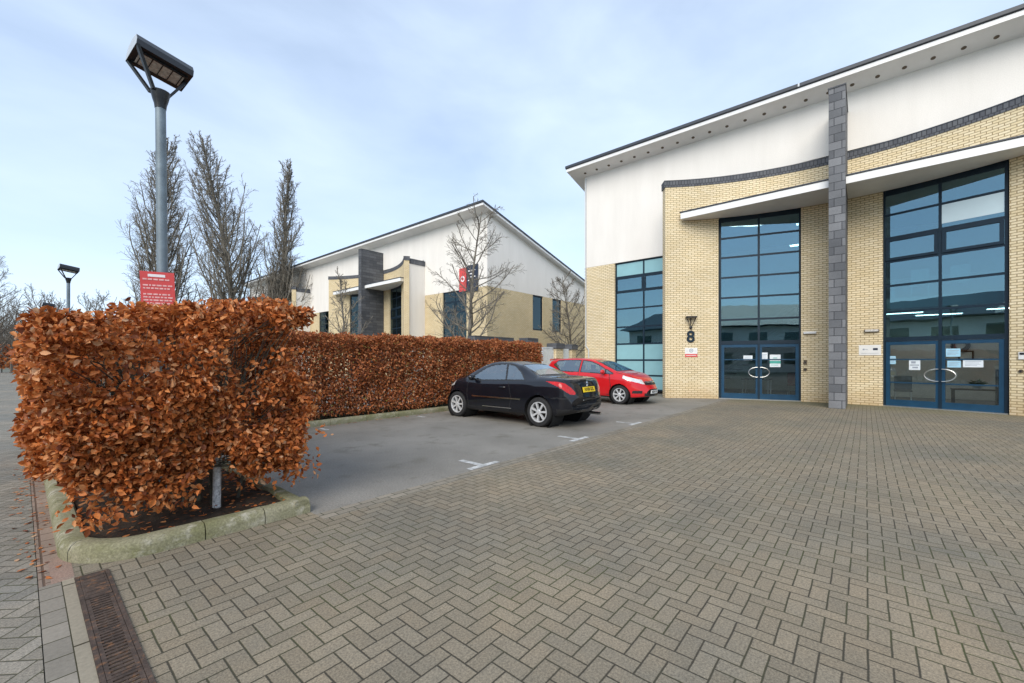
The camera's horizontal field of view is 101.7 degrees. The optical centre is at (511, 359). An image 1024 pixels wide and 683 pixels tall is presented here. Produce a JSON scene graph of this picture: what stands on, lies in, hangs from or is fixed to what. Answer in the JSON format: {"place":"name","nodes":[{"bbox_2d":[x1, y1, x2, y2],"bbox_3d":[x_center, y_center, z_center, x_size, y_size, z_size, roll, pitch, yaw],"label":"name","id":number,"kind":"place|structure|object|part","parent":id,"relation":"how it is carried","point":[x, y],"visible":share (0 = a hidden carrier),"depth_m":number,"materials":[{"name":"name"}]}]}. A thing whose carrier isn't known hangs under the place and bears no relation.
{"place":"outdoors","nodes":[
{"label":"outdoors","id":0,"kind":"place"},
{"bbox_2d":[0,372,43,682],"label":"road","id":1,"kind":"structure","parent":0,"point":[21,658],"depth_m":3.02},
{"bbox_2d":[0,257,30,352],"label":"bare tree","id":2,"kind":"object","parent":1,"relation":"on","point":[8,311],"visible":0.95,"depth_m":38.32,"materials":[{"name":"brown plant"}]},
{"bbox_2d":[0,298,31,372],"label":"bare tree","id":3,"kind":"object","parent":1,"relation":"on","point":[11,344],"visible":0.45,"depth_m":47.83,"materials":[{"name":"brown plant"}]},
{"bbox_2d":[0,367,79,682],"bbox_3d":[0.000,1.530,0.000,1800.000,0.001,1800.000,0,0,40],"label":"ground","id":4,"kind":"structure","parent":0,"point":[6,370],"depth_m":2.76,"materials":[{"name":"grey concrete"}]},
{"bbox_2d":[0,307,15,361],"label":"distant tree","id":5,"kind":"object","parent":4,"relation":"on","point":[5,327],"visible":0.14,"depth_m":87.18,"materials":[{"name":"brown plant"}]},
{"bbox_2d":[0,322,17,366],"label":"brushwood","id":6,"kind":"object","parent":4,"relation":"on","point":[6,351],"visible":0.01,"depth_m":86.20,"materials":[{"name":"brown plant"}]},
{"bbox_2d":[0,344,19,372],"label":"hedge","id":7,"kind":"object","parent":4,"relation":"on","point":[5,359],"visible":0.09,"depth_m":49.63,"materials":[{"name":"orange plant"}]},
{"bbox_2d":[0,289,22,343],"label":"distant tree","id":8,"kind":"object","parent":4,"relation":"on","point":[8,305],"visible":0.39,"depth_m":84.36,"materials":[{"name":"plant"}]},
{"bbox_2d":[4,305,29,344],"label":"distant tree","id":9,"kind":"object","parent":4,"relation":"on","point":[20,320],"visible":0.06,"depth_m":64.25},
{"bbox_2d":[9,289,52,339],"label":"distant tree","id":10,"kind":"object","parent":4,"relation":"on","point":[40,301],"visible":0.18,"depth_m":84.17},
{"bbox_2d":[12,283,61,322],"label":"distant tree","id":11,"kind":"object","parent":4,"relation":"on","point":[28,298],"visible":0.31,"depth_m":83.57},
{"bbox_2d":[30,472,58,587],"bbox_3d":[-4.925,1.500,4.358,4.850,0.001,0.116,0,0,40],"label":"red verge strip","id":12,"kind":"object","parent":4,"relation":"on","point":[44,537],"visible":0.6,"depth_m":3.63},
{"bbox_2d":[48,557,74,583],"bbox_3d":[-3.252,1.499,3.006,0.550,0.001,0.110,0,0,40],"label":"edge gap","id":13,"kind":"object","parent":12,"relation":"on","point":[63,571],"visible":0.8,"depth_m":2.97,"materials":[{"name":"pink concrete"}]},
{"bbox_2d":[41,302,54,310],"bbox_3d":[-26.632,-0.928,23.951,0.342,4.755,0.511,0,0,34],"label":"street lamp","id":14,"kind":"object","parent":4,"relation":"on","point":[45,304],"visible":0.3,"depth_m":23.83,"materials":[{"name":"metal"}]},
{"bbox_2d":[39,290,77,314],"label":"distant tree","id":15,"kind":"object","parent":4,"relation":"on","point":[59,305],"visible":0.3,"depth_m":64.02,"materials":[{"name":"plant"}]},
{"bbox_2d":[39,582,79,682],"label":"edge course","id":16,"kind":"object","parent":4,"relation":"on","point":[60,663],"visible":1,"depth_m":2.25,"materials":[{"name":"grey concrete"}]},
{"bbox_2d":[57,263,79,316],"bbox_3d":[-15.390,-0.928,14.479,0.342,4.755,0.511,0,0,34],"label":"street lamp","id":17,"kind":"object","parent":4,"relation":"on","point":[68,268],"visible":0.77,"depth_m":14.43,"materials":[{"name":"metal"}]},
{"bbox_2d":[62,578,98,682],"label":"concrete edging","id":18,"kind":"object","parent":4,"relation":"on","point":[86,666],"visible":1,"depth_m":2.26,"materials":[{"name":"grey concrete"}]},
{"bbox_2d":[73,291,102,318],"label":"distant tree","id":19,"kind":"object","parent":4,"relation":"on","point":[89,308],"visible":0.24,"depth_m":67.22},
{"bbox_2d":[84,291,110,315],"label":"distant tree","id":20,"kind":"object","parent":4,"relation":"on","point":[98,299],"visible":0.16,"depth_m":91.01,"materials":[{"name":"grey plant"}]},
{"bbox_2d":[90,289,117,310],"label":"distant tree","id":21,"kind":"object","parent":4,"relation":"on","point":[101,301],"visible":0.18,"depth_m":62.03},
{"bbox_2d":[44,479,309,563],"bbox_3d":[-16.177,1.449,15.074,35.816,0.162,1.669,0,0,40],"label":"island kerb front","id":22,"kind":"structure","parent":4,"relation":"on","point":[74,545],"depth_m":3.39,"materials":[{"name":"grey concrete"}]},
{"bbox_2d":[221,459,309,507],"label":"island kerb","id":23,"kind":"structure","parent":4,"relation":"on","point":[278,493],"depth_m":4.38,"materials":[{"name":"grey concrete"}]},
{"bbox_2d":[305,406,448,427],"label":"kerb","id":24,"kind":"structure","parent":4,"relation":"on","point":[332,421],"depth_m":10.46,"materials":[{"name":"grey concrete"}]},
{"bbox_2d":[244,200,584,381],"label":"office building","id":25,"kind":"structure","parent":4,"relation":"on","point":[390,278],"depth_m":29.59,"materials":[{"name":"white render"},{"name":"buff brick"},{"name":"dark metal"}]},
{"bbox_2d":[320,311,328,366],"bbox_3d":[-17.618,-1.600,39.537,2.350,5.960,0.090,0,0,40],"label":"window","id":26,"kind":"structure","parent":25,"relation":"in","point":[322,319],"depth_m":39.96,"materials":[{"name":"glass"}]},
{"bbox_2d":[325,312,328,362],"bbox_3d":[-16.817,-1.600,38.858,2.350,5.960,0.090,0,0,40],"label":"window","id":27,"kind":"structure","parent":25,"relation":"in","point":[326,313],"depth_m":39.44,"materials":[{"name":"glass"}]},
{"bbox_2d":[444,291,466,379],"bbox_3d":[-3.747,-1.600,27.754,2.350,5.960,0.090,0,0,40],"label":"window","id":28,"kind":"structure","parent":25,"relation":"in","point":[454,301],"depth_m":27.76,"materials":[{"name":"blue glass"}]},
{"bbox_2d":[459,263,477,291],"bbox_3d":[-2.787,-5.200,26.684,1.700,1.700,0.057,0,0,40],"label":"sign","id":29,"kind":"object","parent":25,"relation":"attached to","point":[464,277],"depth_m":26.83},
{"bbox_2d":[533,295,541,330],"bbox_3d":[1.760,-3.340,29.734,0.100,2.480,1.200,0,0,40],"label":"window","id":30,"kind":"structure","parent":25,"relation":"in","point":[537,300],"depth_m":29.79,"materials":[{"name":"blue glass"}]},
{"bbox_2d":[552,299,560,332],"bbox_3d":[3.314,-3.340,31.563,0.100,2.480,1.200,0,0,40],"label":"window","id":31,"kind":"structure","parent":25,"relation":"in","point":[554,301],"depth_m":31.62,"materials":[{"name":"blue glass"}]},
{"bbox_2d":[538,270,584,357],"bbox_3d":[3.119,-1.830,23.926,3.663,6.729,3.959,0,0,-14],"label":"bare tree","id":32,"kind":"object","parent":4,"relation":"on","point":[563,292],"visible":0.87,"depth_m":23.64,"materials":[{"name":"grey plant"}]},
{"bbox_2d":[565,3,1023,415],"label":"office building","id":33,"kind":"structure","parent":4,"relation":"on","point":[877,173],"depth_m":15.19,"materials":[{"name":"brick"}]},
{"bbox_2d":[585,179,588,357],"bbox_3d":[3.728,-3.750,20.660,0.230,10.500,0.077,0,0,40],"label":"downpipe","id":34,"kind":"object","parent":33,"relation":"attached to","point":[585,269],"visible":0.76,"depth_m":20.74,"materials":[{"name":"grey metal"}]},
{"bbox_2d":[615,256,662,390],"bbox_3d":[6.000,-1.600,18.948,2.770,5.960,0.090,0,0,40],"label":"window","id":35,"kind":"structure","parent":33,"relation":"in","point":[647,358],"depth_m":18.98,"materials":[{"name":"blue glass"}]},
{"bbox_2d":[685,348,696,356],"bbox_3d":[7.031,-0.300,16.362,0.460,0.360,0.013,0,0,10],"label":"safety sign","id":36,"kind":"object","parent":33,"relation":"attached to","point":[690,352],"visible":1,"depth_m":16.36,"materials":[{"name":"white plastic"}]},
{"bbox_2d":[687,331,694,341],"bbox_3d":[7.005,-0.925,16.346,0.294,0.458,0.036,0,0,10],"label":"house number","id":37,"kind":"object","parent":33,"relation":"attached to","point":[691,336],"visible":1,"depth_m":16.33,"materials":[{"name":"blue paint"}]},
{"bbox_2d":[685,316,696,328],"bbox_3d":[6.989,-1.458,16.254,0.400,0.484,0.240,0,0,10],"label":"wall lamp","id":38,"kind":"object","parent":33,"relation":"attached to","point":[690,317],"visible":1,"depth_m":16.25,"materials":[{"name":"black metal"}]},
{"bbox_2d":[721,344,757,398],"bbox_3d":[8.697,0.438,15.929,1.254,2.065,0.134,0,0,25],"label":"door","id":39,"kind":"structure","parent":33,"relation":"in","point":[723,395],"depth_m":15.92,"materials":[{"name":"blue paint"}]},
{"bbox_2d":[741,378,771,393],"bbox_3d":[10.249,1.133,17.470,1.000,0.707,0.700,0,0,40],"label":"reception table","id":40,"kind":"object","parent":33,"relation":"on","point":[745,379],"visible":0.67,"depth_m":17.40,"materials":[{"name":"black metal"}]},
{"bbox_2d":[718,298,798,382],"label":"staircase","id":41,"kind":"structure","parent":33,"relation":"on","point":[783,336],"depth_m":18.00,"materials":[{"name":"carpet"}]},
{"bbox_2d":[762,353,767,358],"bbox_3d":[9.434,-0.140,15.620,0.240,0.280,0.004,0,0,25],"label":"notice","id":42,"kind":"object","parent":33,"relation":"attached to","point":[764,355],"visible":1,"depth_m":15.60,"materials":[{"name":"white paper"}]},
{"bbox_2d":[770,355,780,366],"bbox_3d":[9.760,0.030,15.468,0.340,0.460,0.004,0,0,25],"label":"notice","id":43,"kind":"object","parent":33,"relation":"attached to","point":[775,363],"visible":1,"depth_m":15.46,"materials":[{"name":"white paper"}]},
{"bbox_2d":[760,344,798,400],"bbox_3d":[9.841,0.438,15.396,1.254,2.065,0.134,0,0,25],"label":"door","id":44,"kind":"structure","parent":33,"relation":"in","point":[762,396],"depth_m":15.34,"materials":[{"name":"blue paint"}]},
{"bbox_2d":[787,373,794,394],"bbox_3d":[11.844,1.013,17.493,0.460,0.951,0.445,0,0,40],"label":"chair","id":45,"kind":"object","parent":33,"relation":"on","point":[790,379],"visible":0.47,"depth_m":17.41,"materials":[{"name":"grey fabric"}]},
{"bbox_2d":[789,215,798,246],"bbox_3d":[12.103,-6.444,17.798,0.440,3.112,0.340,0,0,40],"label":"ceiling light","id":46,"kind":"object","parent":33,"relation":"hanging from","point":[793,245],"visible":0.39,"depth_m":17.89,"materials":[{"name":"white plastic"}]},
{"bbox_2d":[803,331,816,333],"bbox_3d":[10.598,-0.970,14.831,0.380,0.090,0.085,0,0,35],"label":"bulkhead light","id":47,"kind":"object","parent":33,"relation":"attached to","point":[812,332],"visible":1,"depth_m":14.79,"materials":[{"name":"white plastic"}]},
{"bbox_2d":[859,345,880,354],"bbox_3d":[11.856,-0.330,13.818,0.011,0.340,0.560,0,0,-45],"label":"company sign","id":48,"kind":"object","parent":33,"relation":"attached to","point":[869,349],"visible":1,"depth_m":13.81,"materials":[{"name":"white plastic"}]},
{"bbox_2d":[864,329,878,331],"bbox_3d":[11.865,-0.970,13.756,0.085,0.090,0.380,0,0,-44],"label":"bulkhead light","id":49,"kind":"object","parent":33,"relation":"attached to","point":[871,330],"visible":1,"depth_m":13.73,"materials":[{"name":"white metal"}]},
{"bbox_2d":[890,356,895,363],"bbox_3d":[12.317,0.000,13.492,0.004,0.260,0.150,0,0,-34],"label":"notice","id":50,"kind":"object","parent":33,"relation":"attached to","point":[892,361],"visible":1,"depth_m":13.48,"materials":[{"name":"blue paper"}]},
{"bbox_2d":[893,376,911,399],"bbox_3d":[13.349,1.013,14.246,0.460,0.951,0.445,0,0,40],"label":"chair","id":51,"kind":"object","parent":33,"relation":"on","point":[903,387],"visible":0.86,"depth_m":14.11,"materials":[{"name":"fabric"}]},
{"bbox_2d":[886,311,924,314],"bbox_3d":[13.764,-1.671,14.812,1.240,0.047,0.340,0,0,40],"label":"ceiling light","id":52,"kind":"object","parent":33,"relation":"attached to","point":[907,312],"visible":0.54,"depth_m":14.57,"materials":[{"name":"white plastic"}]},
{"bbox_2d":[886,340,937,408],"bbox_3d":[12.552,0.438,13.093,0.134,2.065,1.254,0,0,-34],"label":"door","id":53,"kind":"structure","parent":33,"relation":"in","point":[894,402],"depth_m":13.11,"materials":[{"name":"blue paint"}]},
{"bbox_2d":[909,360,919,369],"bbox_3d":[12.610,0.140,13.062,0.004,0.340,0.260,0,0,-34],"label":"notice","id":54,"kind":"object","parent":33,"relation":"attached to","point":[914,364],"visible":1,"depth_m":13.06,"materials":[{"name":"white paper"}]},
{"bbox_2d":[909,268,929,296],"bbox_3d":[13.589,-2.526,13.911,0.460,0.951,0.445,0,0,40],"label":"desk chair","id":55,"kind":"object","parent":33,"relation":"on","point":[918,275],"visible":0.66,"depth_m":13.78,"materials":[{"name":"blue plastic"}]},
{"bbox_2d":[914,312,963,315],"bbox_3d":[15.509,-1.671,15.166,1.240,0.047,0.340,0,0,40],"label":"ceiling light","id":56,"kind":"object","parent":33,"relation":"attached to","point":[937,314],"visible":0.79,"depth_m":15.09,"materials":[{"name":"white plastic"}]},
{"bbox_2d":[888,270,1004,297],"bbox_3d":[14.614,-2.425,13.959,3.000,0.749,0.800,0,0,40],"label":"desk","id":57,"kind":"object","parent":33,"relation":"on","point":[892,282],"visible":0.37,"depth_m":14.17,"materials":[{"name":"white plastic"}]},
{"bbox_2d":[946,348,959,356],"bbox_3d":[13.083,-0.220,12.368,0.004,0.240,0.300,0,0,-34],"label":"notice","id":58,"kind":"object","parent":33,"relation":"attached to","point":[952,352],"visible":1,"depth_m":12.36,"materials":[{"name":"blue paper"}]},
{"bbox_2d":[947,361,960,367],"bbox_3d":[13.095,0.120,12.351,0.004,0.200,0.280,0,0,-34],"label":"notice","id":59,"kind":"object","parent":33,"relation":"attached to","point":[954,364],"visible":1,"depth_m":12.34,"materials":[{"name":"blue paper"}]},
{"bbox_2d":[948,264,970,293],"bbox_3d":[14.211,-2.526,13.252,0.460,0.951,0.445,0,0,40],"label":"desk chair","id":60,"kind":"object","parent":33,"relation":"on","point":[962,270],"visible":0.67,"depth_m":13.12,"materials":[{"name":"blue plastic"}]},
{"bbox_2d":[950,339,970,351],"bbox_3d":[16.885,-0.559,15.704,0.529,0.529,0.126,0,0,40],"label":"wreath","id":61,"kind":"object","parent":33,"relation":"attached to","point":[965,348],"visible":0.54,"depth_m":15.62,"materials":[{"name":"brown wood"}]},
{"bbox_2d":[958,351,973,360],"bbox_3d":[17.041,-0.150,15.656,0.400,0.400,0.050,0,0,40],"label":"picture","id":62,"kind":"object","parent":33,"relation":"attached to","point":[967,355],"visible":0.61,"depth_m":15.63,"materials":[{"name":"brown wood"}]},
{"bbox_2d":[963,360,982,366],"bbox_3d":[13.309,0.100,12.037,0.004,0.220,0.400,0,0,-34],"label":"notice","id":63,"kind":"object","parent":33,"relation":"attached to","point":[972,363],"visible":1,"depth_m":12.04,"materials":[{"name":"white paper"}]},
{"bbox_2d":[941,339,1004,412],"bbox_3d":[13.263,0.438,12.051,0.134,2.065,1.254,0,0,-34],"label":"door","id":64,"kind":"structure","parent":33,"relation":"in","point":[1000,408],"depth_m":11.94,"materials":[{"name":"blue paint"}]},
{"bbox_2d":[985,307,1004,309],"bbox_3d":[15.952,-1.671,13.216,1.240,0.047,0.340,0,0,40],"label":"ceiling light","id":65,"kind":"object","parent":33,"relation":"attached to","point":[991,308],"visible":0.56,"depth_m":13.40,"materials":[{"name":"white plastic"}]},
{"bbox_2d":[1018,352,1023,358],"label":"intercom","id":66,"kind":"object","parent":33,"relation":"attached to","point":[1020,355],"visible":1,"depth_m":11.18,"materials":[{"name":"white plastic"}]},
{"bbox_2d":[74,463,280,537],"bbox_3d":[-5.551,1.414,6.054,7.700,0.059,1.440,0,0,40],"label":"soil bed","id":67,"kind":"object","parent":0,"point":[155,519],"visible":0.12,"depth_m":3.94,"materials":[{"name":"brown soil"}]},
{"bbox_2d":[125,34,193,493],"bbox_3d":[-3.757,-0.957,4.495,0.342,4.755,0.511,-1,0,34],"label":"street lamp","id":68,"kind":"object","parent":67,"relation":"on","point":[149,58],"visible":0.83,"depth_m":4.45,"materials":[{"name":"metal"}]},
{"bbox_2d":[139,271,174,305],"bbox_3d":[-3.766,-0.740,4.421,0.175,0.379,0.287,0,0,40],"label":"parking sign","id":69,"kind":"object","parent":68,"relation":"attached to","point":[157,288],"visible":0.97,"depth_m":4.38,"materials":[{"name":"metal"}]},
{"bbox_2d":[5,294,333,537],"bbox_3d":[-5.152,0.348,5.738,6.906,2.222,2.268,0,0,40],"label":"hedge","id":70,"kind":"object","parent":67,"relation":"on","point":[82,430],"visible":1,"depth_m":3.48,"materials":[{"name":"orange plant"}]},
{"bbox_2d":[212,389,221,507],"bbox_3d":[-2.853,0.865,4.024,0.091,1.232,0.069,0,0,13],"label":"marker post","id":71,"kind":"object","parent":67,"relation":"on","point":[216,495],"visible":0.31,"depth_m":4.00,"materials":[{"name":"grey metal"}]},
{"bbox_2d":[104,375,451,409],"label":"car park","id":72,"kind":"structure","parent":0,"point":[350,390],"depth_m":18.82,"materials":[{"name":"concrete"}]},
{"bbox_2d":[115,134,207,308],"bbox_3d":[-33.540,-10.214,40.190,8.390,23.531,7.106,0,0,40],"label":"poplar tree","id":73,"kind":"object","parent":72,"relation":"on","point":[149,258],"visible":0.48,"depth_m":39.45,"materials":[{"name":"grey plant"}]},
{"bbox_2d":[176,131,279,314],"bbox_3d":[-26.913,-9.783,40.266,7.742,22.674,8.882,0,0,40],"label":"poplar tree","id":74,"kind":"object","parent":72,"relation":"on","point":[225,239],"visible":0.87,"depth_m":38.89,"materials":[{"name":"grey plant"}]},
{"bbox_2d":[243,159,313,329],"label":"poplar tree","id":75,"kind":"object","parent":72,"relation":"on","point":[285,270],"visible":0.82,"depth_m":40.50,"materials":[{"name":"grey plant"}]},
{"bbox_2d":[322,266,372,384],"bbox_3d":[-8.474,-1.661,21.761,2.029,6.394,2.555,0,0,40],"label":"bare tree","id":76,"kind":"object","parent":72,"relation":"on","point":[341,301],"visible":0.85,"depth_m":21.57,"materials":[{"name":"grey plant"}]},
{"bbox_2d":[425,193,526,372],"bbox_3d":[-2.024,-3.333,20.802,5.230,9.730,4.558,0,0,40],"label":"bare tree","id":77,"kind":"object","parent":72,"relation":"on","point":[471,324],"visible":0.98,"depth_m":20.83,"materials":[{"name":"grey plant"}]},
{"bbox_2d":[467,335,513,368],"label":"bin store wall","id":78,"kind":"structure","parent":72,"relation":"on","point":[474,337],"depth_m":20.09,"materials":[{"name":"brick"}]},
{"bbox_2d":[547,343,564,361],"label":"brick pier","id":79,"kind":"structure","parent":72,"relation":"on","point":[558,348],"depth_m":19.82,"materials":[{"name":"brick"}]},
{"bbox_2d":[541,347,553,364],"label":"metal gate","id":80,"kind":"structure","parent":79,"relation":"attached to","point":[546,352],"depth_m":19.33,"materials":[{"name":"white metal"}]},
{"bbox_2d":[563,349,568,358],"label":"side gate","id":81,"kind":"structure","parent":72,"relation":"on","point":[565,353],"depth_m":20.52,"materials":[{"name":"white metal"}]},
{"bbox_2d":[565,344,577,357],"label":"brick pier","id":82,"kind":"structure","parent":72,"relation":"on","point":[572,348],"depth_m":20.80,"materials":[{"name":"brick"}]},
{"bbox_2d":[308,402,447,419],"bbox_3d":[-2.986,1.419,12.470,1.700,0.049,11.660,0,0,40],"label":"mossy soil bed","id":83,"kind":"object","parent":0,"point":[347,415],"visible":0.1,"depth_m":11.25,"materials":[{"name":"brown soil"}]},
{"bbox_2d":[214,329,542,420],"bbox_3d":[-2.953,0.432,12.415,1.674,2.475,11.478,0,0,40],"label":"hedge","id":84,"kind":"object","parent":83,"relation":"on","point":[315,345],"visible":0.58,"depth_m":11.19,"materials":[{"name":"brown plant"}]},
{"bbox_2d":[221,394,724,513],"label":"asphalt bays","id":85,"kind":"object","parent":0,"point":[364,460],"visible":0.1,"depth_m":7.41,"materials":[{"name":"grey asphalt"}]},
{"bbox_2d":[8,412,436,578],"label":"fallen leaves","id":86,"kind":"object","parent":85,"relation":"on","point":[112,529],"visible":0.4,"depth_m":3.84,"materials":[{"name":"orange plant"}]},
{"bbox_2d":[320,416,641,469],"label":"road markings","id":87,"kind":"object","parent":85,"relation":"on","point":[485,464],"visible":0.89,"depth_m":6.15,"materials":[{"name":"white paint"}]},
{"bbox_2d":[447,361,601,427],"bbox_3d":[0.165,0.791,10.830,4.332,1.546,2.071,0,0,40],"label":"parked car","id":88,"kind":"object","parent":85,"relation":"on","point":[538,394],"visible":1,"depth_m":9.83,"materials":[{"name":"black paint"}]},
{"bbox_3d":[-0.585,0.840,10.327,1.470,0.687,0.095,0,0,40],"label":"door","id":89,"kind":"part","parent":88,"relation":"part of","materials":[{"name":"black paint"}]},
{"bbox_3d":[-0.338,0.302,10.342,1.829,0.397,0.244,0,0,40],"label":"side window","id":90,"kind":"part","parent":88,"relation":"part of","materials":[{"name":"glass"}]},
{"bbox_3d":[0.787,0.226,10.301,0.507,0.233,1.040,0,0,40],"label":"rear window","id":91,"kind":"part","parent":88,"relation":"part of","materials":[{"name":"clear glass"}]},
{"bbox_2d":[549,358,657,404],"bbox_3d":[3.240,0.740,15.552,4.240,1.648,2.140,0,0,40],"label":"parked car","id":92,"kind":"object","parent":85,"relation":"on","point":[619,383],"visible":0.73,"depth_m":14.41,"materials":[{"name":"red paint"}]},
{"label":"side window","id":93,"kind":"part","parent":92,"relation":"part of","materials":[{"name":"glass"}]},
{"bbox_3d":[2.840,0.818,14.721,1.365,0.730,0.091,0,0,40],"label":"door","id":94,"kind":"part","parent":92,"relation":"part of","materials":[{"name":"red paint"}]},
{"bbox_2d":[0,0,1023,343],"label":"sky","id":95,"kind":"structure","parent":0,"point":[387,116],"materials":[{"name":"blue"}]},
{"bbox_2d":[519,338,537,358],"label":"brick pier","id":96,"kind":"structure","parent":0,"point":[530,340],"depth_m":18.87,"materials":[{"name":"stone"}]},
{"bbox_2d":[71,399,1023,682],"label":"block paving","id":97,"kind":"structure","parent":0,"point":[759,541],"depth_m":2.97,"materials":[{"name":"grey brick"}]},
{"bbox_2d":[74,569,155,682],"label":"drainage channel","id":98,"kind":"object","parent":97,"relation":"in","point":[107,622],"visible":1,"depth_m":2.27,"materials":[{"name":"metal"}]},
{"bbox_2d":[315,399,731,518],"bbox_3d":[3.458,1.500,10.217,0.200,0.001,16.350,0,0,40],"label":"paving border","id":99,"kind":"object","parent":97,"relation":"on","point":[366,503],"visible":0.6,"depth_m":5.46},
{"bbox_2d":[950,388,994,402],"bbox_3d":[15.336,1.224,13.805,1.100,0.527,0.500,0,0,40],"label":"table","id":100,"kind":"object","parent":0,"point":[953,395],"visible":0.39,"depth_m":13.95,"materials":[{"name":"brown wood"}]},
{"bbox_2d":[969,379,987,388],"bbox_3d":[15.392,0.795,13.777,0.417,0.330,0.512,0,0,-30],"label":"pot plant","id":101,"kind":"object","parent":100,"relation":"on","point":[978,382],"visible":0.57,"depth_m":13.70,"materials":[{"name":"green plant"}]},
{"bbox_2d":[995,369,998,404],"bbox_3d":[15.496,0.809,13.144,0.300,1.357,0.300,0,0,40],"label":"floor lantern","id":102,"kind":"object","parent":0,"point":[996,387],"visible":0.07,"depth_m":13.23,"materials":[{"name":"black metal"}]}
]}

